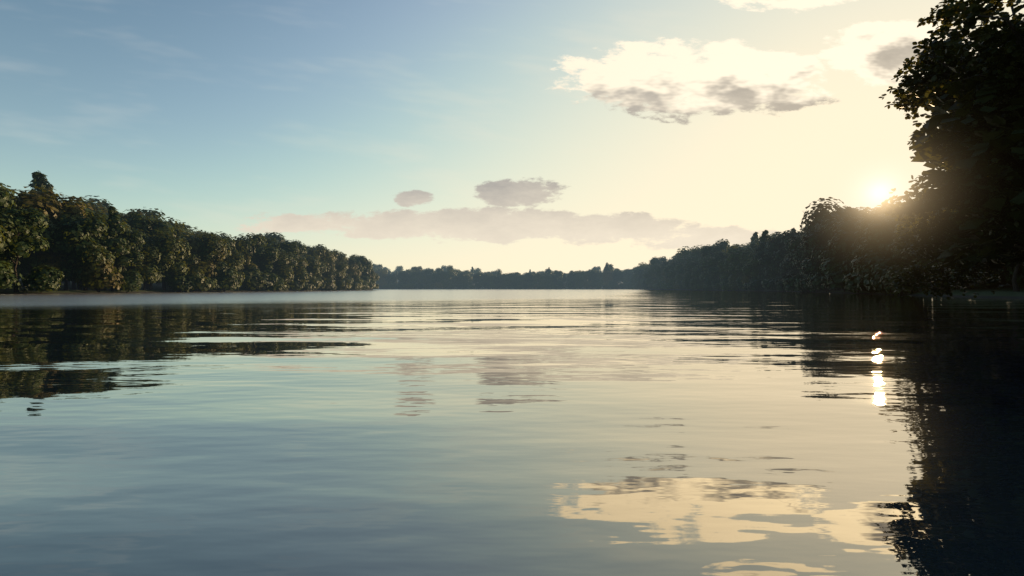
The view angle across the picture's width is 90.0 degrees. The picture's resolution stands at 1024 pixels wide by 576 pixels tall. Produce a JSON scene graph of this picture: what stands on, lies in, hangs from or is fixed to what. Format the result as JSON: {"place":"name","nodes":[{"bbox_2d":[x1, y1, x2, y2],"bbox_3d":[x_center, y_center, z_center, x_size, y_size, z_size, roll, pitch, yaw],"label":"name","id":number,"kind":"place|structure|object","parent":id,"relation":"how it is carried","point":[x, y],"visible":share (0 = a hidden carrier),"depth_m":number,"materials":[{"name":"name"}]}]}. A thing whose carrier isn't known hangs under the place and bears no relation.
{"place":"outdoors","nodes":[
{"label":"outdoors","id":0,"kind":"place"},
{"bbox_2d":[0,289,1023,575],"bbox_3d":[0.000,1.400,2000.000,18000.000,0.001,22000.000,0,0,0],"label":"lake water","id":1,"kind":"structure","parent":0,"point":[514,433],"depth_m":4.92,"materials":[{"name":"blue liquid"}]},
{"bbox_2d":[0,278,1023,298],"bbox_3d":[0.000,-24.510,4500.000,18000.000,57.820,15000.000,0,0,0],"label":"ground","id":2,"kind":"structure","parent":0,"point":[1006,291],"depth_m":131.99,"materials":[{"name":"green plant"}]},
{"bbox_2d":[0,213,18,279],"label":"broadleaf tree","id":3,"kind":"object","parent":2,"relation":"on","point":[3,236],"visible":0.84,"depth_m":115.51,"materials":[{"name":"green plant"}]},
{"bbox_2d":[0,183,21,228],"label":"broadleaf tree","id":4,"kind":"object","parent":2,"relation":"on","point":[6,202],"visible":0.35,"depth_m":122.33,"materials":[{"name":"green plant"}]},
{"bbox_2d":[0,260,24,289],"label":"shrub","id":5,"kind":"object","parent":2,"relation":"on","point":[6,282],"visible":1,"depth_m":114.50,"materials":[{"name":"green plant"}]},
{"bbox_2d":[0,207,49,291],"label":"broadleaf tree","id":6,"kind":"object","parent":2,"relation":"on","point":[23,242],"visible":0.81,"depth_m":120.04,"materials":[{"name":"green plant"}]},
{"bbox_2d":[4,216,58,289],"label":"broadleaf tree","id":7,"kind":"object","parent":2,"relation":"on","point":[21,267],"visible":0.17,"depth_m":129.50,"materials":[{"name":"green plant"}]},
{"bbox_2d":[28,171,53,196],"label":"pine tree","id":8,"kind":"object","parent":2,"relation":"on","point":[39,179],"visible":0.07,"depth_m":155.52,"materials":[{"name":"green plant"}]},
{"bbox_2d":[19,265,64,292],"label":"shrub","id":9,"kind":"object","parent":2,"relation":"on","point":[41,279],"visible":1,"depth_m":121.03,"materials":[{"name":"green plant"}]},
{"bbox_2d":[4,186,93,289],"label":"broadleaf tree","id":10,"kind":"object","parent":2,"relation":"on","point":[35,199],"visible":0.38,"depth_m":133.81,"materials":[{"name":"green plant"}]},
{"bbox_2d":[30,211,101,289],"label":"broadleaf tree","id":11,"kind":"object","parent":2,"relation":"on","point":[70,259],"visible":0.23,"depth_m":134.14,"materials":[{"name":"green plant"}]},
{"bbox_2d":[52,212,110,289],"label":"broadleaf tree","id":12,"kind":"object","parent":2,"relation":"on","point":[69,228],"visible":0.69,"depth_m":134.04,"materials":[{"name":"green plant"}]},
{"bbox_2d":[58,235,115,289],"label":"broadleaf tree","id":13,"kind":"object","parent":2,"relation":"on","point":[98,255],"visible":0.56,"depth_m":134.26,"materials":[{"name":"green plant"}]},
{"bbox_2d":[74,204,108,289],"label":"broadleaf tree","id":14,"kind":"object","parent":2,"relation":"on","point":[96,215],"visible":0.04,"depth_m":148.27,"materials":[{"name":"green plant"}]},
{"bbox_2d":[78,195,112,206],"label":"broadleaf tree","id":15,"kind":"object","parent":2,"relation":"on","point":[96,200],"depth_m":217.65,"materials":[{"name":"green plant"}]},
{"bbox_2d":[72,258,124,291],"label":"shrub","id":16,"kind":"object","parent":2,"relation":"on","point":[98,276],"visible":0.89,"depth_m":135.26,"materials":[{"name":"green plant"}]},
{"bbox_2d":[71,213,137,289],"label":"broadleaf tree","id":17,"kind":"object","parent":2,"relation":"on","point":[121,236],"visible":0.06,"depth_m":149.47,"materials":[{"name":"green plant"}]},
{"bbox_2d":[79,200,132,226],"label":"broadleaf tree","id":18,"kind":"object","parent":2,"relation":"on","point":[86,202],"visible":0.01,"depth_m":167.89,"materials":[{"name":"green plant"}]},
{"bbox_2d":[100,206,129,290],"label":"pine tree","id":19,"kind":"object","parent":2,"relation":"on","point":[114,243],"visible":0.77,"depth_m":143.61,"materials":[{"name":"green plant"}]},
{"bbox_2d":[114,269,142,292],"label":"shrub","id":20,"kind":"object","parent":2,"relation":"on","point":[133,281],"visible":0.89,"depth_m":146.23,"materials":[{"name":"green plant"}]},
{"bbox_2d":[114,230,145,289],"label":"broadleaf tree","id":21,"kind":"object","parent":2,"relation":"on","point":[123,261],"visible":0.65,"depth_m":148.71,"materials":[{"name":"green plant"}]},
{"bbox_2d":[115,220,160,281],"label":"broadleaf tree","id":22,"kind":"object","parent":2,"relation":"on","point":[134,268],"visible":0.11,"depth_m":157.44,"materials":[{"name":"green plant"}]},
{"bbox_2d":[128,244,170,290],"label":"broadleaf tree","id":23,"kind":"object","parent":2,"relation":"on","point":[151,253],"visible":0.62,"depth_m":155.61,"materials":[{"name":"green plant"}]},
{"bbox_2d":[134,208,164,221],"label":"broadleaf tree","id":24,"kind":"object","parent":2,"relation":"on","point":[153,213],"visible":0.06,"depth_m":207.34,"materials":[{"name":"green plant"}]},
{"bbox_2d":[125,212,176,289],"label":"broadleaf tree","id":25,"kind":"object","parent":2,"relation":"on","point":[152,225],"visible":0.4,"depth_m":165.76,"materials":[{"name":"green plant"}]},
{"bbox_2d":[138,235,175,289],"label":"broadleaf tree","id":26,"kind":"object","parent":2,"relation":"on","point":[149,241],"visible":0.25,"depth_m":160.86,"materials":[{"name":"green plant"}]},
{"bbox_2d":[142,218,194,288],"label":"broadleaf tree","id":27,"kind":"object","parent":2,"relation":"on","point":[181,233],"visible":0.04,"depth_m":178.44,"materials":[{"name":"green plant"}]},
{"bbox_2d":[151,231,191,290],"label":"broadleaf tree","id":28,"kind":"object","parent":2,"relation":"on","point":[174,246],"visible":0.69,"depth_m":164.57,"materials":[{"name":"green plant"}]},
{"bbox_2d":[162,217,189,237],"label":"broadleaf tree","id":29,"kind":"object","parent":2,"relation":"on","point":[174,224],"visible":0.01,"depth_m":187.98,"materials":[{"name":"green plant"}]},
{"bbox_2d":[165,274,194,291],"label":"shrub","id":30,"kind":"object","parent":2,"relation":"on","point":[175,282],"visible":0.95,"depth_m":165.76,"materials":[{"name":"green plant"}]},
{"bbox_2d":[172,251,204,281],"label":"broadleaf tree","id":31,"kind":"object","parent":2,"relation":"on","point":[191,258],"visible":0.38,"depth_m":171.85,"materials":[{"name":"green plant"}]},
{"bbox_2d":[177,272,216,291],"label":"shrub","id":32,"kind":"object","parent":2,"relation":"on","point":[201,284],"visible":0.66,"depth_m":171.90,"materials":[{"name":"green plant"}]},
{"bbox_2d":[180,231,225,289],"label":"broadleaf tree","id":33,"kind":"object","parent":2,"relation":"on","point":[203,265],"visible":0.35,"depth_m":178.61,"materials":[{"name":"green plant"}]},
{"bbox_2d":[191,232,232,274],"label":"broadleaf tree","id":34,"kind":"object","parent":2,"relation":"on","point":[210,245],"visible":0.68,"depth_m":180.52,"materials":[{"name":"green plant"}]},
{"bbox_2d":[211,265,242,291],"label":"shrub","id":35,"kind":"object","parent":2,"relation":"on","point":[227,279],"visible":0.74,"depth_m":185.08,"materials":[{"name":"green plant"}]},
{"bbox_2d":[222,236,235,251],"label":"broadleaf tree","id":36,"kind":"object","parent":2,"relation":"on","point":[230,240],"visible":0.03,"depth_m":196.50,"materials":[{"name":"green plant"}]},
{"bbox_2d":[214,251,245,289],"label":"broadleaf tree","id":37,"kind":"object","parent":2,"relation":"on","point":[232,261],"visible":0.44,"depth_m":191.39,"materials":[{"name":"green plant"}]},
{"bbox_2d":[231,234,255,288],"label":"broadleaf tree","id":38,"kind":"object","parent":2,"relation":"on","point":[242,245],"visible":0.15,"depth_m":204.35,"materials":[{"name":"green plant"}]},
{"bbox_2d":[236,248,256,285],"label":"broadleaf tree","id":39,"kind":"object","parent":2,"relation":"on","point":[247,258],"visible":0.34,"depth_m":205.34,"materials":[{"name":"green plant"}]},
{"bbox_2d":[240,270,265,290],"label":"shrub","id":40,"kind":"object","parent":2,"relation":"on","point":[249,281],"visible":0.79,"depth_m":201.01,"materials":[{"name":"green plant"}]},
{"bbox_2d":[243,266,273,290],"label":"shrub","id":41,"kind":"object","parent":2,"relation":"on","point":[255,271],"visible":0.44,"depth_m":205.26,"materials":[{"name":"green plant"}]},
{"bbox_2d":[244,233,278,288],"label":"broadleaf tree","id":42,"kind":"object","parent":2,"relation":"on","point":[260,249],"visible":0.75,"depth_m":214.20,"materials":[{"name":"green plant"}]},
{"bbox_2d":[253,235,282,265],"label":"broadleaf tree","id":43,"kind":"object","parent":2,"relation":"on","point":[273,242],"visible":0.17,"depth_m":225.17,"materials":[{"name":"green plant"}]},
{"bbox_2d":[262,232,285,242],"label":"broadleaf tree","id":44,"kind":"object","parent":2,"relation":"on","point":[279,238],"visible":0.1,"depth_m":282.31,"materials":[{"name":"green plant"}]},
{"bbox_2d":[263,272,286,290],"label":"shrub","id":45,"kind":"object","parent":2,"relation":"on","point":[276,282],"visible":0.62,"depth_m":213.11,"materials":[{"name":"green plant"}]},
{"bbox_2d":[260,247,293,284],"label":"broadleaf tree","id":46,"kind":"object","parent":2,"relation":"on","point":[284,273],"visible":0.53,"depth_m":221.19,"materials":[{"name":"green plant"}]},
{"bbox_2d":[273,247,294,271],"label":"broadleaf tree","id":47,"kind":"object","parent":2,"relation":"on","point":[290,256],"visible":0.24,"depth_m":226.93,"materials":[{"name":"green plant"}]},
{"bbox_2d":[279,240,299,266],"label":"broadleaf tree","id":48,"kind":"object","parent":2,"relation":"on","point":[292,248],"visible":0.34,"depth_m":231.73,"materials":[{"name":"green plant"}]},
{"bbox_2d":[281,241,307,254],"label":"broadleaf tree","id":49,"kind":"object","parent":2,"relation":"on","point":[302,249],"visible":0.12,"depth_m":255.06,"materials":[{"name":"green plant"}]},
{"bbox_2d":[286,276,304,289],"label":"shrub","id":50,"kind":"object","parent":2,"relation":"on","point":[291,284],"visible":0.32,"depth_m":232.00,"materials":[{"name":"green plant"}]},
{"bbox_2d":[290,256,308,284],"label":"broadleaf tree","id":51,"kind":"object","parent":2,"relation":"on","point":[301,274],"visible":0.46,"depth_m":236.76,"materials":[{"name":"green plant"}]},
{"bbox_2d":[301,255,320,279],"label":"broadleaf tree","id":52,"kind":"object","parent":2,"relation":"on","point":[314,268],"visible":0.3,"depth_m":252.89,"materials":[{"name":"green plant"}]},
{"bbox_2d":[305,278,319,289],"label":"shrub","id":53,"kind":"object","parent":2,"relation":"on","point":[314,282],"visible":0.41,"depth_m":248.12,"materials":[{"name":"green plant"}]},
{"bbox_2d":[305,257,321,278],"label":"broadleaf tree","id":54,"kind":"object","parent":2,"relation":"on","point":[310,263],"visible":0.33,"depth_m":250.61,"materials":[{"name":"green plant"}]},
{"bbox_2d":[304,246,334,272],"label":"broadleaf tree","id":55,"kind":"object","parent":2,"relation":"on","point":[323,257],"visible":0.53,"depth_m":271.00,"materials":[{"name":"green plant"}]},
{"bbox_2d":[320,277,335,289],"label":"shrub","id":56,"kind":"object","parent":2,"relation":"on","point":[330,283],"visible":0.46,"depth_m":263.98,"materials":[{"name":"green plant"}]},
{"bbox_2d":[322,265,335,278],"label":"broadleaf tree","id":57,"kind":"object","parent":2,"relation":"on","point":[331,273],"visible":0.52,"depth_m":268.26,"materials":[{"name":"green plant"}]},
{"bbox_2d":[328,249,347,265],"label":"broadleaf tree","id":58,"kind":"object","parent":2,"relation":"on","point":[339,257],"visible":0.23,"depth_m":294.37,"materials":[{"name":"green plant"}]},
{"bbox_2d":[331,262,347,281],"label":"broadleaf tree","id":59,"kind":"object","parent":2,"relation":"on","point":[341,268],"visible":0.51,"depth_m":281.95,"materials":[{"name":"green plant"}]},
{"bbox_2d":[335,278,351,289],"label":"shrub","id":60,"kind":"object","parent":2,"relation":"on","point":[344,283],"visible":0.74,"depth_m":278.19,"materials":[{"name":"green plant"}]},
{"bbox_2d":[347,262,360,276],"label":"broadleaf tree","id":61,"kind":"object","parent":2,"relation":"on","point":[352,267],"visible":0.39,"depth_m":306.81,"materials":[{"name":"green plant"}]},
{"bbox_2d":[358,256,372,274],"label":"broadleaf tree","id":62,"kind":"object","parent":2,"relation":"on","point":[365,262],"visible":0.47,"depth_m":326.47,"materials":[{"name":"green plant"}]},
{"bbox_2d":[361,275,373,289],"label":"shrub","id":63,"kind":"object","parent":2,"relation":"on","point":[365,278],"visible":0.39,"depth_m":321.49,"materials":[{"name":"green plant"}]},
{"bbox_2d":[376,268,387,288],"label":"broadleaf tree","id":64,"kind":"object","parent":2,"relation":"on","point":[382,273],"visible":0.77,"depth_m":570.31,"materials":[{"name":"green plant"}]},
{"bbox_2d":[399,271,408,283],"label":"broadleaf tree","id":65,"kind":"object","parent":2,"relation":"on","point":[403,275],"visible":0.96,"depth_m":575.04,"materials":[{"name":"green plant"}]},
{"bbox_2d":[408,271,418,283],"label":"broadleaf tree","id":66,"kind":"object","parent":2,"relation":"on","point":[412,277],"visible":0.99,"depth_m":578.31,"materials":[{"name":"green plant"}]},
{"bbox_2d":[431,273,440,288],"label":"broadleaf tree","id":67,"kind":"object","parent":2,"relation":"on","point":[435,277],"visible":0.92,"depth_m":576.64,"materials":[{"name":"green plant"}]},
{"bbox_2d":[437,270,448,282],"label":"broadleaf tree","id":68,"kind":"object","parent":2,"relation":"on","point":[443,275],"visible":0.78,"depth_m":582.12,"materials":[{"name":"green plant"}]},
{"bbox_2d":[457,271,469,286],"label":"broadleaf tree","id":69,"kind":"object","parent":2,"relation":"on","point":[465,276],"visible":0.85,"depth_m":581.48,"materials":[{"name":"green plant"}]},
{"bbox_2d":[502,272,513,288],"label":"broadleaf tree","id":70,"kind":"object","parent":2,"relation":"on","point":[508,279],"visible":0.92,"depth_m":582.65,"materials":[{"name":"green plant"}]},
{"bbox_2d":[533,273,543,284],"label":"broadleaf tree","id":71,"kind":"object","parent":2,"relation":"on","point":[539,277],"visible":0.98,"depth_m":582.10,"materials":[{"name":"green plant"}]},
{"bbox_2d":[542,272,554,284],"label":"broadleaf tree","id":72,"kind":"object","parent":2,"relation":"on","point":[549,278],"visible":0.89,"depth_m":583.52,"materials":[{"name":"green plant"}]},
{"bbox_2d":[574,270,585,288],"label":"broadleaf tree","id":73,"kind":"object","parent":2,"relation":"on","point":[580,277],"visible":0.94,"depth_m":580.82,"materials":[{"name":"green plant"}]},
{"bbox_2d":[675,245,703,258],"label":"broadleaf tree","id":74,"kind":"object","parent":2,"relation":"on","point":[684,251],"visible":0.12,"depth_m":386.93,"materials":[{"name":"green plant"}]},
{"bbox_2d":[700,244,724,273],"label":"broadleaf tree","id":75,"kind":"object","parent":2,"relation":"on","point":[705,249],"visible":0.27,"depth_m":307.11,"materials":[{"name":"green plant"}]},
{"bbox_2d":[723,244,750,257],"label":"broadleaf tree","id":76,"kind":"object","parent":2,"relation":"on","point":[731,248],"visible":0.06,"depth_m":272.69,"materials":[{"name":"green plant"}]},
{"bbox_2d":[726,248,751,275],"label":"broadleaf tree","id":77,"kind":"object","parent":2,"relation":"on","point":[735,258],"visible":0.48,"depth_m":254.05,"materials":[{"name":"green plant"}]},
{"bbox_2d":[744,278,768,290],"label":"shade shrub","id":78,"kind":"object","parent":2,"relation":"on","point":[755,285],"visible":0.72,"depth_m":222.74,"materials":[{"name":"green plant"}]},
{"bbox_2d":[753,230,769,251],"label":"pine tree","id":79,"kind":"object","parent":2,"relation":"on","point":[764,234],"visible":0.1,"depth_m":240.78,"materials":[{"name":"green plant"}]},
{"bbox_2d":[761,275,787,289],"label":"shade shrub","id":80,"kind":"object","parent":2,"relation":"on","point":[769,284],"visible":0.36,"depth_m":204.06,"materials":[{"name":"green plant"}]},
{"bbox_2d":[760,230,791,277],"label":"broadleaf tree","id":81,"kind":"object","parent":2,"relation":"on","point":[776,243],"visible":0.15,"depth_m":219.63,"materials":[{"name":"green plant"}]},
{"bbox_2d":[781,230,799,245],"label":"tree","id":82,"kind":"object","parent":2,"relation":"on","point":[787,236],"visible":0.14,"depth_m":211.33,"materials":[{"name":"green plant"}]},
{"bbox_2d":[801,213,844,290],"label":"tree","id":83,"kind":"object","parent":2,"relation":"on","point":[820,240],"visible":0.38,"depth_m":156.01,"materials":[{"name":"green plant"}]},
{"bbox_2d":[820,218,838,260],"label":"tree","id":84,"kind":"object","parent":2,"relation":"on","point":[827,229],"visible":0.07,"depth_m":149.68,"materials":[{"name":"green plant"}]},
{"bbox_2d":[818,255,850,291],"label":"shade shrub","id":85,"kind":"object","parent":2,"relation":"on","point":[827,270],"visible":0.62,"depth_m":138.95,"materials":[{"name":"green plant"}]},
{"bbox_2d":[800,197,874,235],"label":"tree","id":86,"kind":"object","parent":2,"relation":"on","point":[815,216],"visible":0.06,"depth_m":165.74,"materials":[{"name":"green plant"}]},
{"bbox_2d":[818,215,860,261],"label":"tree","id":87,"kind":"object","parent":2,"relation":"on","point":[829,254],"visible":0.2,"depth_m":143.40,"materials":[{"name":"green plant"}]},
{"bbox_2d":[828,215,862,281],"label":"broadleaf tree","id":88,"kind":"object","parent":2,"relation":"on","point":[842,237],"visible":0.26,"depth_m":136.07,"materials":[{"name":"green plant"}]},
{"bbox_2d":[833,205,859,217],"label":"tree","id":89,"kind":"object","parent":2,"relation":"on","point":[847,211],"visible":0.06,"depth_m":160.33,"materials":[{"name":"green plant"}]},
{"bbox_2d":[849,212,868,256],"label":"pine tree","id":90,"kind":"object","parent":2,"relation":"on","point":[854,250],"visible":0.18,"depth_m":129.39,"materials":[{"name":"green plant"}]},
{"bbox_2d":[842,269,879,292],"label":"shade shrub","id":91,"kind":"object","parent":2,"relation":"on","point":[851,280],"visible":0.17,"depth_m":120.39,"materials":[{"name":"green plant"}]},
{"bbox_2d":[850,247,896,291],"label":"shade shrub","id":92,"kind":"object","parent":2,"relation":"on","point":[861,265],"visible":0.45,"depth_m":112.68,"materials":[{"name":"green plant"}]},
{"bbox_2d":[856,231,893,250],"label":"tree","id":93,"kind":"object","parent":2,"relation":"on","point":[863,238],"visible":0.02,"depth_m":120.29,"materials":[{"name":"green plant"}]},
{"bbox_2d":[859,213,907,258],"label":"tree","id":94,"kind":"object","parent":2,"relation":"on","point":[878,229],"visible":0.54,"depth_m":113.14,"materials":[{"name":"green plant"}]},
{"bbox_2d":[862,255,923,294],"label":"shade shrub","id":95,"kind":"object","parent":2,"relation":"on","point":[883,267],"visible":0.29,"depth_m":107.31,"materials":[{"name":"green plant"}]},
{"bbox_2d":[876,262,925,294],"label":"shade shrub","id":96,"kind":"object","parent":2,"relation":"on","point":[893,267],"visible":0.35,"depth_m":99.05,"materials":[{"name":"green plant"}]},
{"bbox_2d":[865,198,944,226],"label":"tree","id":97,"kind":"object","parent":2,"relation":"on","point":[877,210],"visible":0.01,"depth_m":122.26,"materials":[{"name":"green plant"}]},
{"bbox_2d":[885,215,931,289],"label":"tree","id":98,"kind":"object","parent":2,"relation":"on","point":[896,255],"visible":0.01,"depth_m":105.97,"materials":[{"name":"green plant"}]},
{"bbox_2d":[890,220,949,285],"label":"tree","id":99,"kind":"object","parent":2,"relation":"on","point":[897,252],"visible":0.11,"depth_m":99.32,"materials":[{"name":"green plant"}]},
{"bbox_2d":[879,0,1023,299],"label":"oak tree","id":100,"kind":"object","parent":2,"relation":"on","point":[972,146],"visible":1,"depth_m":26.48,"materials":[{"name":"green plant"}]},
{"bbox_2d":[930,250,992,290],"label":"tree","id":101,"kind":"object","parent":2,"relation":"on","point":[965,274],"depth_m":87.98,"materials":[{"name":"green plant"}]},
{"bbox_2d":[1001,263,1023,276],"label":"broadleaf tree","id":102,"kind":"object","parent":2,"relation":"on","point":[1010,271],"visible":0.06,"depth_m":82.55,"materials":[{"name":"green plant"}]},
{"bbox_2d":[1012,261,1023,291],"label":"tree trunk","id":103,"kind":"object","parent":2,"relation":"on","point":[1014,282],"visible":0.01,"depth_m":79.51,"materials":[{"name":"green plant"}]},
{"bbox_2d":[0,0,1023,274],"label":"sky","id":104,"kind":"structure","parent":0,"point":[521,136],"materials":[{"name":"blue"}]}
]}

